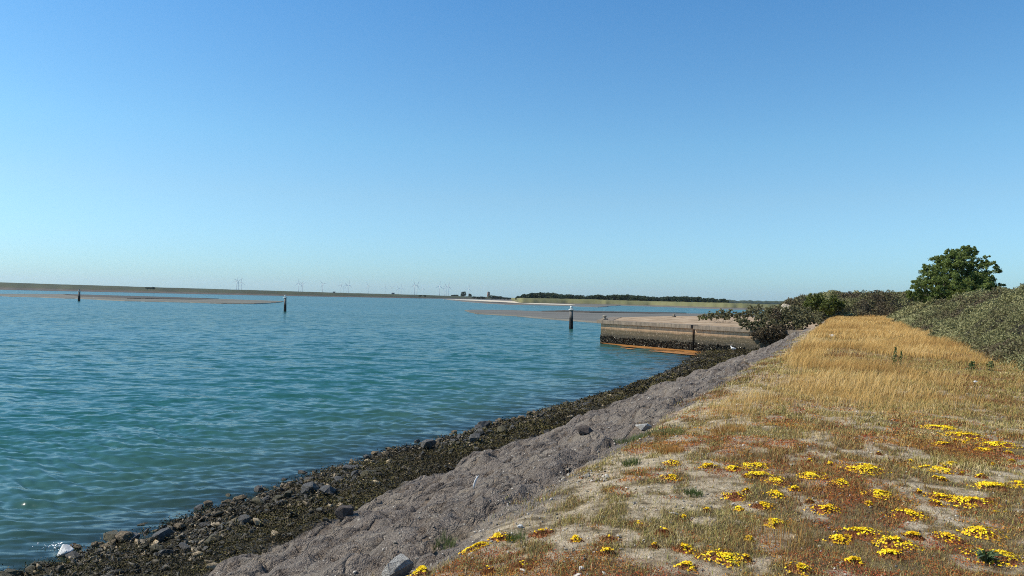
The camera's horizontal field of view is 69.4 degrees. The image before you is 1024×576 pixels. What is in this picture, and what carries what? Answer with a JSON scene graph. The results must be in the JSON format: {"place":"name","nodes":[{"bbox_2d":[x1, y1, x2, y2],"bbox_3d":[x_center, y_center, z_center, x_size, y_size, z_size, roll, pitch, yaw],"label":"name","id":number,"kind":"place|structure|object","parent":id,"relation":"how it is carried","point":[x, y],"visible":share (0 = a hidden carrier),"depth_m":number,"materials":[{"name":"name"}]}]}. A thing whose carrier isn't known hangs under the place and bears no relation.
{"place":"outdoors","nodes":[
{"label":"outdoors","id":0,"kind":"place"},
{"bbox_2d":[65,294,216,298],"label":"weed bank","id":1,"kind":"structure","parent":0,"point":[125,297],"depth_m":368.25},
{"bbox_2d":[0,282,510,299],"bbox_3d":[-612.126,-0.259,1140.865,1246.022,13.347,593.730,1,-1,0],"label":"levee","id":2,"kind":"structure","parent":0,"point":[50,287],"depth_m":1048.38,"materials":[{"name":"green plant"}]},
{"bbox_2d":[0,290,763,560],"bbox_3d":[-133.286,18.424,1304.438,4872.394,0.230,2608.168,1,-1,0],"label":"water","id":3,"kind":"structure","parent":0,"point":[114,413],"depth_m":33.89,"materials":[{"name":"liquid"}]},
{"bbox_2d":[0,294,282,303],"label":"sandbar","id":4,"kind":"structure","parent":3,"relation":"in","point":[219,301],"depth_m":307.46,"materials":[{"name":"sand"}]},
{"bbox_2d":[569,305,573,328],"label":"marker post","id":5,"kind":"object","parent":3,"relation":"in","point":[571,309],"visible":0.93,"depth_m":102.61,"materials":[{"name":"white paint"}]},
{"bbox_2d":[465,310,754,322],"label":"mudflat","id":6,"kind":"structure","parent":3,"relation":"in","point":[585,317],"depth_m":186.95,"materials":[{"name":"sand"}]},
{"bbox_2d":[605,343,698,354],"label":"rust film","id":7,"kind":"object","parent":3,"relation":"on","point":[680,351],"visible":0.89,"depth_m":62.55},
{"bbox_2d":[450,299,572,304],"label":"beach","id":8,"kind":"structure","parent":0,"point":[507,301],"depth_m":705.78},
{"bbox_2d":[0,316,1023,575],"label":"ground","id":9,"kind":"structure","parent":0,"point":[364,542],"depth_m":7.80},
{"bbox_2d":[4,568,23,575],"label":"shore stone","id":10,"kind":"object","parent":9,"relation":"on","point":[15,572],"visible":0.66,"depth_m":10.30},
{"bbox_2d":[25,565,36,575],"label":"shore stone","id":11,"kind":"object","parent":9,"relation":"on","point":[31,567],"visible":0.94,"depth_m":10.34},
{"bbox_2d":[57,544,73,556],"bbox_3d":[-6.897,4.080,11.464,0.192,0.208,0.200,1,-1,29],"label":"boulder","id":12,"kind":"object","parent":9,"relation":"on","point":[65,549],"visible":0.94,"depth_m":11.42,"materials":[{"name":"white stone"}]},
{"bbox_2d":[103,530,117,541],"bbox_3d":[-6.454,4.015,11.917,0.222,0.177,0.355,2,-1,-31],"label":"shore stone","id":13,"kind":"object","parent":9,"relation":"on","point":[109,536],"visible":0.8,"depth_m":11.84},
{"bbox_2d":[115,531,133,540],"bbox_3d":[-6.243,4.001,11.898,0.268,0.167,0.257,3,13,28],"label":"shore stone","id":14,"kind":"object","parent":9,"relation":"on","point":[122,534],"visible":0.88,"depth_m":11.84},
{"bbox_2d":[129,532,139,540],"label":"shore stone","id":15,"kind":"object","parent":9,"relation":"on","point":[135,536],"visible":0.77,"depth_m":11.92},
{"bbox_2d":[149,544,164,552],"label":"shore stone","id":16,"kind":"object","parent":9,"relation":"on","point":[154,548],"visible":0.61,"depth_m":11.01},
{"bbox_2d":[152,527,174,541],"bbox_3d":[-5.600,3.941,11.842,0.228,0.161,0.385,1,-1,18],"label":"shore stone","id":17,"kind":"object","parent":9,"relation":"on","point":[163,533],"visible":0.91,"depth_m":11.79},
{"bbox_2d":[158,549,173,555],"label":"shore stone","id":18,"kind":"object","parent":9,"relation":"on","point":[164,551],"visible":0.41,"depth_m":10.64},
{"bbox_2d":[179,542,190,551],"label":"shore stone","id":19,"kind":"object","parent":9,"relation":"on","point":[182,545],"visible":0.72,"depth_m":10.81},
{"bbox_2d":[204,534,220,544],"bbox_3d":[-4.442,3.730,11.004,0.260,0.153,0.223,2,-1,-34],"label":"boulder","id":20,"kind":"object","parent":9,"relation":"on","point":[208,540],"visible":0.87,"depth_m":10.93,"materials":[{"name":"stone"}]},
{"bbox_2d":[232,494,246,500],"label":"shore stone","id":21,"kind":"object","parent":9,"relation":"on","point":[240,497],"visible":0.86,"depth_m":14.60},
{"bbox_2d":[238,514,250,522],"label":"boulder","id":22,"kind":"object","parent":9,"relation":"on","point":[244,518],"visible":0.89,"depth_m":12.03,"materials":[{"name":"stone"}]},
{"bbox_2d":[252,497,264,504],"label":"shore stone","id":23,"kind":"object","parent":9,"relation":"on","point":[257,500],"visible":0.83,"depth_m":14.01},
{"bbox_2d":[301,481,318,492],"bbox_3d":[-3.881,3.850,14.229,0.342,0.236,0.233,13,20,-11],"label":"boulder","id":24,"kind":"object","parent":9,"relation":"on","point":[311,484],"visible":0.72,"depth_m":14.16,"materials":[{"name":"stone"}]},
{"bbox_2d":[319,485,336,494],"bbox_3d":[-3.457,3.820,13.921,0.315,0.228,0.333,2,-1,-23],"label":"boulder","id":25,"kind":"object","parent":9,"relation":"on","point":[326,489],"visible":0.88,"depth_m":13.86,"materials":[{"name":"stone"}]},
{"bbox_2d":[335,505,353,519],"bbox_3d":[-2.469,3.307,10.897,0.285,0.198,0.191,1,-1,-18],"label":"boulder","id":26,"kind":"object","parent":9,"relation":"on","point":[342,512],"visible":0.99,"depth_m":10.83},
{"bbox_2d":[342,464,357,469],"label":"shore stone","id":27,"kind":"object","parent":9,"relation":"on","point":[346,467],"visible":0.94,"depth_m":16.96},
{"bbox_2d":[360,470,376,476],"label":"shore stone","id":28,"kind":"object","parent":9,"relation":"on","point":[365,472],"visible":0.54,"depth_m":15.47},
{"bbox_2d":[1,348,758,575],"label":"seaweed","id":29,"kind":"object","parent":9,"relation":"on","point":[704,362],"visible":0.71,"depth_m":13.91,"materials":[{"name":"plant"}]},
{"bbox_2d":[22,349,741,575],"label":"shore rubble","id":30,"kind":"object","parent":9,"relation":"on","point":[210,565],"visible":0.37,"depth_m":12.32,"materials":[{"name":"stone"}]},
{"bbox_2d":[381,553,413,575],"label":"boulder","id":31,"kind":"object","parent":9,"relation":"on","point":[400,564],"visible":0.99,"depth_m":5.32,"materials":[{"name":"stone"}]},
{"bbox_2d":[407,565,437,575],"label":"stonecrop clump","id":32,"kind":"object","parent":9,"relation":"on","point":[420,570],"visible":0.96,"depth_m":4.97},
{"bbox_2d":[420,439,436,447],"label":"shore stone","id":33,"kind":"object","parent":9,"relation":"on","point":[426,443],"visible":1,"depth_m":18.53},
{"bbox_2d":[431,528,456,552],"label":"grass tuft","id":34,"kind":"object","parent":9,"relation":"on","point":[445,545],"visible":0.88,"depth_m":5.99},
{"bbox_2d":[452,541,493,557],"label":"stonecrop clump","id":35,"kind":"object","parent":9,"relation":"on","point":[478,545],"visible":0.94,"depth_m":5.23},
{"bbox_2d":[469,433,479,442],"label":"shore stone","id":36,"kind":"object","parent":9,"relation":"on","point":[475,436],"visible":0.96,"depth_m":18.90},
{"bbox_2d":[477,421,489,426],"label":"shore stone","id":37,"kind":"object","parent":9,"relation":"on","point":[485,423],"visible":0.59,"depth_m":23.38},
{"bbox_2d":[474,565,502,575],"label":"stonecrop clump","id":38,"kind":"object","parent":9,"relation":"on","point":[489,570],"visible":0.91,"depth_m":4.61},
{"bbox_2d":[483,530,514,543],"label":"stonecrop clump","id":39,"kind":"object","parent":9,"relation":"on","point":[501,536],"visible":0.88,"depth_m":5.35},
{"bbox_2d":[497,426,506,433],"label":"shore stone","id":40,"kind":"object","parent":9,"relation":"on","point":[501,429],"visible":0.82,"depth_m":20.03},
{"bbox_2d":[504,529,526,543],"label":"grass tuft","id":41,"kind":"object","parent":9,"relation":"on","point":[512,537],"visible":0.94,"depth_m":5.29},
{"bbox_2d":[504,556,548,574],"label":"stonecrop clump","id":42,"kind":"object","parent":9,"relation":"on","point":[520,566],"visible":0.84,"depth_m":4.60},
{"bbox_2d":[520,527,560,538],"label":"stonecrop clump","id":43,"kind":"object","parent":9,"relation":"on","point":[543,534],"visible":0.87,"depth_m":5.34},
{"bbox_2d":[568,534,583,542],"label":"stonecrop clump","id":44,"kind":"object","parent":9,"relation":"on","point":[576,538],"visible":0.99,"depth_m":5.04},
{"bbox_2d":[576,425,592,434],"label":"boulder","id":45,"kind":"object","parent":9,"relation":"on","point":[584,429],"visible":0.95,"depth_m":12.72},
{"bbox_2d":[596,547,621,557],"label":"stonecrop clump","id":46,"kind":"object","parent":9,"relation":"on","point":[606,549],"visible":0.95,"depth_m":4.75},
{"bbox_2d":[593,534,625,544],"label":"stonecrop clump","id":47,"kind":"object","parent":9,"relation":"on","point":[607,537],"visible":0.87,"depth_m":5.03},
{"bbox_2d":[217,361,1023,575],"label":"pebbles","id":48,"kind":"object","parent":9,"relation":"on","point":[563,477],"visible":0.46,"depth_m":7.09,"materials":[{"name":"stone"}]},
{"bbox_2d":[612,432,646,443],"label":"grass tuft","id":49,"kind":"object","parent":9,"relation":"on","point":[633,437],"visible":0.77,"depth_m":9.82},
{"bbox_2d":[621,456,641,466],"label":"grass tuft","id":50,"kind":"object","parent":9,"relation":"on","point":[629,462],"visible":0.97,"depth_m":7.68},
{"bbox_2d":[617,518,653,528],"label":"stonecrop clump","id":51,"kind":"object","parent":9,"relation":"on","point":[641,524],"visible":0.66,"depth_m":5.43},
{"bbox_2d":[635,423,651,430],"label":"boulder","id":52,"kind":"object","parent":9,"relation":"on","point":[644,427],"visible":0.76,"depth_m":11.02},
{"bbox_2d":[646,426,683,435],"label":"grass tuft","id":53,"kind":"object","parent":9,"relation":"on","point":[671,433],"visible":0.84,"depth_m":9.69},
{"bbox_2d":[646,526,684,537],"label":"stonecrop clump","id":54,"kind":"object","parent":9,"relation":"on","point":[663,529],"visible":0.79,"depth_m":5.20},
{"bbox_2d":[656,444,684,454],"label":"grass tuft","id":55,"kind":"object","parent":9,"relation":"on","point":[670,449],"visible":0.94,"depth_m":8.14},
{"bbox_2d":[660,474,681,480],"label":"stonecrop clump","id":56,"kind":"object","parent":9,"relation":"on","point":[672,477],"visible":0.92,"depth_m":6.87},
{"bbox_2d":[660,459,682,466],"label":"stonecrop clump","id":57,"kind":"object","parent":9,"relation":"on","point":[675,462],"visible":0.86,"depth_m":7.48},
{"bbox_2d":[664,541,703,556],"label":"stonecrop clump","id":58,"kind":"object","parent":9,"relation":"on","point":[682,549],"visible":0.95,"depth_m":4.86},
{"bbox_2d":[672,560,702,572],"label":"stonecrop clump","id":59,"kind":"object","parent":9,"relation":"on","point":[686,563],"visible":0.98,"depth_m":4.52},
{"bbox_2d":[683,486,703,497],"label":"grass tuft","id":60,"kind":"object","parent":9,"relation":"on","point":[692,492],"visible":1,"depth_m":6.31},
{"bbox_2d":[364,331,1023,575],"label":"short turf","id":61,"kind":"structure","parent":9,"relation":"on","point":[941,456],"depth_m":7.33,"materials":[{"name":"plant"}]},
{"bbox_2d":[597,316,817,350],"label":"concrete quay","id":62,"kind":"structure","parent":9,"relation":"on","point":[693,333],"depth_m":64.57,"materials":[{"name":"concrete"}]},
{"bbox_2d":[697,307,755,322],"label":"shrub","id":63,"kind":"object","parent":62,"relation":"on","point":[747,313],"visible":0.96,"depth_m":70.81,"materials":[{"name":"green plant"}]},
{"bbox_2d":[747,304,778,320],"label":"shrub","id":64,"kind":"object","parent":62,"relation":"on","point":[756,309],"visible":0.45,"depth_m":80.11,"materials":[{"name":"green plant"}]},
{"bbox_2d":[749,308,799,346],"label":"shrub","id":65,"kind":"object","parent":62,"relation":"on","point":[772,336],"visible":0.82,"depth_m":55.41,"materials":[{"name":"green plant"}]},
{"bbox_2d":[737,304,826,334],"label":"shrub","id":66,"kind":"object","parent":62,"relation":"on","point":[800,320],"visible":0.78,"depth_m":57.59,"materials":[{"name":"green plant"}]},
{"bbox_2d":[696,462,718,469],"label":"stonecrop clump","id":67,"kind":"object","parent":9,"relation":"on","point":[707,465],"visible":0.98,"depth_m":7.30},
{"bbox_2d":[689,547,757,573],"bbox_3d":[1.350,1.710,4.727,0.387,0.065,0.340,0,-1,44],"label":"stonecrop clump","id":68,"kind":"object","parent":9,"relation":"on","point":[729,556],"visible":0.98,"depth_m":4.68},
{"bbox_2d":[708,421,746,433],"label":"grass tuft","id":69,"kind":"object","parent":9,"relation":"on","point":[742,430],"visible":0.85,"depth_m":9.47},
{"bbox_2d":[431,392,1023,575],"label":"stonecrop carpet","id":70,"kind":"object","parent":9,"relation":"on","point":[846,503],"visible":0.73,"depth_m":6.47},
{"bbox_2d":[712,490,756,503],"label":"stonecrop clump","id":71,"kind":"object","parent":9,"relation":"on","point":[734,496],"visible":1,"depth_m":6.25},
{"bbox_2d":[724,465,746,472],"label":"stonecrop clump","id":72,"kind":"object","parent":9,"relation":"on","point":[732,466],"visible":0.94,"depth_m":7.24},
{"bbox_2d":[738,554,756,564],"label":"stonecrop clump","id":73,"kind":"object","parent":9,"relation":"on","point":[746,558],"visible":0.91,"depth_m":4.68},
{"bbox_2d":[736,470,773,479],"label":"stonecrop clump","id":74,"kind":"object","parent":9,"relation":"on","point":[761,473],"visible":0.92,"depth_m":6.95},
{"bbox_2d":[736,462,774,470],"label":"stonecrop clump","id":75,"kind":"object","parent":9,"relation":"on","point":[757,464],"visible":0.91,"depth_m":7.36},
{"bbox_2d":[744,501,779,512],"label":"stonecrop clump","id":76,"kind":"object","parent":9,"relation":"on","point":[760,505],"visible":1,"depth_m":6.00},
{"bbox_2d":[761,489,790,498],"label":"stonecrop clump","id":77,"kind":"object","parent":9,"relation":"on","point":[777,492],"visible":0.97,"depth_m":6.35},
{"bbox_2d":[759,518,794,531],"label":"stonecrop clump","id":78,"kind":"object","parent":9,"relation":"on","point":[775,525],"visible":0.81,"depth_m":5.50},
{"bbox_2d":[758,476,798,487],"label":"stonecrop clump","id":79,"kind":"object","parent":9,"relation":"on","point":[778,479],"visible":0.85,"depth_m":6.75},
{"bbox_2d":[745,511,813,551],"bbox_3d":[1.863,1.689,5.175,0.454,0.182,0.472,1,-1,0],"label":"grass tuft","id":80,"kind":"object","parent":9,"relation":"on","point":[787,530],"visible":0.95,"depth_m":5.15,"materials":[{"name":"plant"}]},
{"bbox_2d":[779,561,817,575],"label":"stonecrop clump","id":81,"kind":"object","parent":9,"relation":"on","point":[801,566],"visible":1,"depth_m":4.55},
{"bbox_2d":[792,471,833,480],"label":"stonecrop clump","id":82,"kind":"object","parent":9,"relation":"on","point":[808,473],"visible":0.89,"depth_m":6.96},
{"bbox_2d":[798,501,842,517],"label":"stonecrop clump","id":83,"kind":"object","parent":9,"relation":"on","point":[823,509],"visible":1,"depth_m":5.95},
{"bbox_2d":[802,293,845,315],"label":"shrub","id":84,"kind":"object","parent":9,"relation":"on","point":[816,301],"visible":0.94,"depth_m":79.43,"materials":[{"name":"green plant"}]},
{"bbox_2d":[826,478,859,487],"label":"stonecrop clump","id":85,"kind":"object","parent":9,"relation":"on","point":[846,483],"visible":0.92,"depth_m":6.68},
{"bbox_2d":[822,534,863,546],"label":"stonecrop clump","id":86,"kind":"object","parent":9,"relation":"on","point":[840,538],"visible":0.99,"depth_m":5.20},
{"bbox_2d":[837,556,868,567],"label":"stonecrop clump","id":87,"kind":"object","parent":9,"relation":"on","point":[856,560],"visible":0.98,"depth_m":4.75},
{"bbox_2d":[826,526,889,545],"bbox_3d":[2.519,1.761,5.359,0.410,0.072,0.445,2,-1,-39],"label":"stonecrop clump","id":88,"kind":"object","parent":9,"relation":"on","point":[857,531],"visible":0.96,"depth_m":5.32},
{"bbox_2d":[831,463,899,475],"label":"stonecrop clump","id":89,"kind":"object","parent":9,"relation":"on","point":[864,466],"visible":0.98,"depth_m":7.22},
{"bbox_2d":[860,489,900,501],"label":"stonecrop clump","id":90,"kind":"object","parent":9,"relation":"on","point":[877,491],"visible":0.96,"depth_m":6.31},
{"bbox_2d":[864,548,920,562],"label":"stonecrop clump","id":91,"kind":"object","parent":9,"relation":"on","point":[890,552],"visible":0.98,"depth_m":4.86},
{"bbox_2d":[766,283,1023,372],"bbox_3d":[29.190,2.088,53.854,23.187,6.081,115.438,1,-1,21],"label":"buckthorn thicket","id":92,"kind":"object","parent":9,"relation":"on","point":[925,315],"visible":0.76,"depth_m":40.86,"materials":[{"name":"green plant"}]},
{"bbox_2d":[871,535,930,552],"bbox_3d":[2.673,1.753,5.123,0.446,0.063,0.395,1,-1,0],"label":"stonecrop clump","id":93,"kind":"object","parent":9,"relation":"on","point":[900,541],"visible":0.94,"depth_m":5.09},
{"bbox_2d":[875,508,938,522],"bbox_3d":[3.149,1.783,5.844,0.512,0.061,0.416,1,-1,0],"label":"stonecrop clump","id":94,"kind":"object","parent":9,"relation":"on","point":[910,512],"visible":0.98,"depth_m":5.83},
{"bbox_2d":[898,531,932,542],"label":"stonecrop clump","id":95,"kind":"object","parent":9,"relation":"on","point":[914,535],"visible":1,"depth_m":5.25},
{"bbox_2d":[924,499,946,507],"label":"stonecrop clump","id":96,"kind":"object","parent":9,"relation":"on","point":[935,502],"visible":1,"depth_m":6.11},
{"bbox_2d":[919,491,956,502],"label":"stonecrop clump","id":97,"kind":"object","parent":9,"relation":"on","point":[947,498],"visible":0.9,"depth_m":6.28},
{"bbox_2d":[916,424,959,432],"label":"stonecrop clump","id":98,"kind":"object","parent":9,"relation":"on","point":[947,427],"visible":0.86,"depth_m":9.91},
{"bbox_2d":[914,463,962,475],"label":"stonecrop clump","id":99,"kind":"object","parent":9,"relation":"on","point":[935,467],"visible":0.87,"depth_m":7.40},
{"bbox_2d":[931,441,964,448],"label":"stonecrop clump","id":100,"kind":"object","parent":9,"relation":"on","point":[943,443],"visible":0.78,"depth_m":8.81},
{"bbox_2d":[921,531,981,546],"bbox_3d":[3.113,1.773,5.275,0.420,0.060,0.386,1,-1,0],"label":"stonecrop clump","id":101,"kind":"object","parent":9,"relation":"on","point":[946,536],"visible":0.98,"depth_m":5.26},
{"bbox_2d":[905,245,1006,302],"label":"tree","id":102,"kind":"object","parent":9,"relation":"on","point":[971,277],"visible":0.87,"depth_m":61.34,"materials":[{"name":"green plant"}]},
{"bbox_2d":[946,288,966,300],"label":"shrub","id":103,"kind":"object","parent":9,"relation":"on","point":[959,290],"visible":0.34,"depth_m":55.99,"materials":[{"name":"green plant"}]},
{"bbox_2d":[937,431,1002,440],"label":"stonecrop clump","id":104,"kind":"object","parent":9,"relation":"on","point":[958,434],"visible":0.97,"depth_m":9.42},
{"bbox_2d":[930,493,1022,513],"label":"stonecrop clump","id":105,"kind":"object","parent":9,"relation":"on","point":[966,500],"visible":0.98,"depth_m":6.15,"materials":[{"name":"plant"}]},
{"bbox_2d":[969,473,991,479],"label":"stonecrop clump","id":106,"kind":"object","parent":9,"relation":"on","point":[979,475],"visible":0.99,"depth_m":7.16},
{"bbox_2d":[951,525,1011,543],"bbox_3d":[3.445,1.781,5.407,0.427,0.065,0.359,1,-1,0],"label":"stonecrop clump","id":107,"kind":"object","parent":9,"relation":"on","point":[979,531],"visible":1,"depth_m":5.39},
{"bbox_2d":[950,546,1023,570],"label":"stonecrop clump","id":108,"kind":"object","parent":9,"relation":"on","point":[1001,561],"visible":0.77,"depth_m":4.87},
{"bbox_2d":[966,545,1012,562],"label":"thistle plant","id":109,"kind":"object","parent":9,"relation":"on","point":[988,557],"visible":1,"depth_m":4.83,"materials":[{"name":"green plant"}]},
{"bbox_2d":[964,479,1020,494],"bbox_3d":[4.382,1.806,6.784,0.517,0.062,0.476,1,-1,0],"label":"stonecrop clump","id":110,"kind":"object","parent":9,"relation":"on","point":[986,483],"visible":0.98,"depth_m":6.75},
{"bbox_2d":[972,441,1022,449],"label":"stonecrop clump","id":111,"kind":"object","parent":9,"relation":"on","point":[998,444],"visible":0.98,"depth_m":8.79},
{"bbox_2d":[1002,480,1023,487],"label":"stonecrop clump","id":112,"kind":"object","parent":9,"relation":"on","point":[1019,483],"visible":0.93,"depth_m":6.81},
{"bbox_2d":[0,0,1023,300],"label":"sky","id":113,"kind":"structure","parent":0,"point":[754,150],"materials":[{"name":"blue"}]},
{"bbox_2d":[446,299,745,309],"bbox_3d":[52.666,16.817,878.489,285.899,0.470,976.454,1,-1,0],"label":"mudflat","id":114,"kind":"structure","parent":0,"point":[584,305],"depth_m":486.75,"materials":[{"name":"soil"}]},
{"bbox_2d":[549,310,678,312],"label":"weed bank","id":115,"kind":"structure","parent":0,"point":[606,311],"depth_m":229.83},
{"bbox_2d":[511,298,778,308],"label":"dike","id":116,"kind":"structure","parent":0,"point":[626,302],"depth_m":579.85,"materials":[{"name":"beige plant"}]},
{"bbox_2d":[663,314,1023,463],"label":"dry grass","id":117,"kind":"structure","parent":0,"point":[848,327],"depth_m":17.45,"materials":[{"name":"plant"}]},
{"label":"polder","id":118,"kind":"structure","parent":0,"visible":0},
{"bbox_2d":[729,300,783,303],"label":"woodland","id":119,"kind":"object","parent":118,"relation":"on","point":[756,302],"visible":0.36,"depth_m":2599.82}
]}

